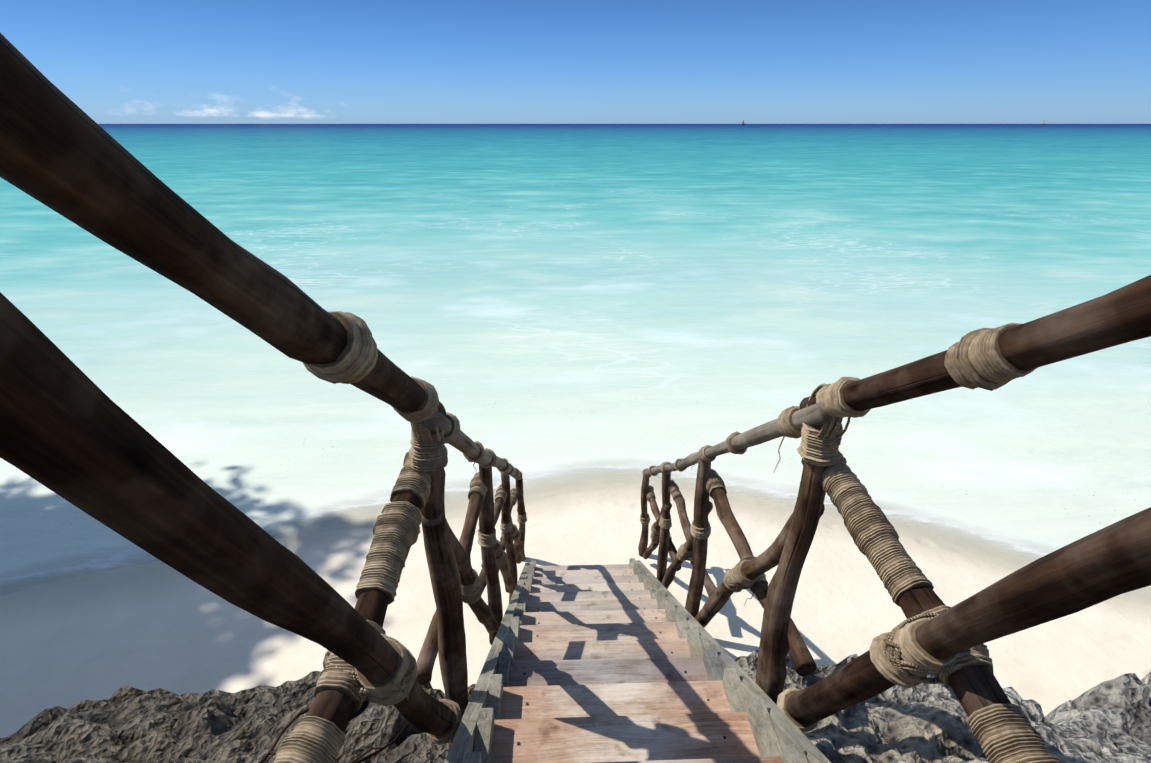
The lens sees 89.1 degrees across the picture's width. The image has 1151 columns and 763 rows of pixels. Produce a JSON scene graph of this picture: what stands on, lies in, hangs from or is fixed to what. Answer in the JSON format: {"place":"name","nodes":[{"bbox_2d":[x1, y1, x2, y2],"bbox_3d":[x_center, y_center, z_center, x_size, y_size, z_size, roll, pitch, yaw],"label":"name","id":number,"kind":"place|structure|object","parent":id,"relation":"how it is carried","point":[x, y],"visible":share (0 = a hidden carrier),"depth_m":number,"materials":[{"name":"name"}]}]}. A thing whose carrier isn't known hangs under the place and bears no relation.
{"place":"outdoors","nodes":[
{"label":"outdoors","id":0,"kind":"place"},
{"bbox_2d":[0,124,1150,601],"bbox_3d":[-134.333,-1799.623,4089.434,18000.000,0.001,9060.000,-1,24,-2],"label":"sea water","id":1,"kind":"structure","parent":0,"point":[536,302],"depth_m":13.10,"materials":[{"name":"teal liquid"}]},
{"bbox_2d":[0,471,1150,737],"bbox_3d":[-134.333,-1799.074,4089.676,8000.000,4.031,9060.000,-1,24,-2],"label":"beach sand","id":2,"kind":"structure","parent":0,"point":[104,633],"depth_m":4.77,"materials":[{"name":"beige sand"}]},
{"bbox_2d":[0,650,1150,762],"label":"rocks","id":3,"kind":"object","parent":2,"relation":"on","point":[1108,721],"depth_m":2.19,"materials":[{"name":"grey stone"}]},
{"bbox_2d":[444,558,830,762],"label":"staircase","id":4,"kind":"structure","parent":2,"relation":"on","point":[633,661],"depth_m":2.14,"materials":[{"name":"brown wood"}]},
{"bbox_2d":[0,33,1150,762],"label":"stair railings","id":5,"kind":"object","parent":4,"relation":"attached to","point":[72,433],"visible":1,"depth_m":0.97,"materials":[{"name":"brown wood"}]}
]}

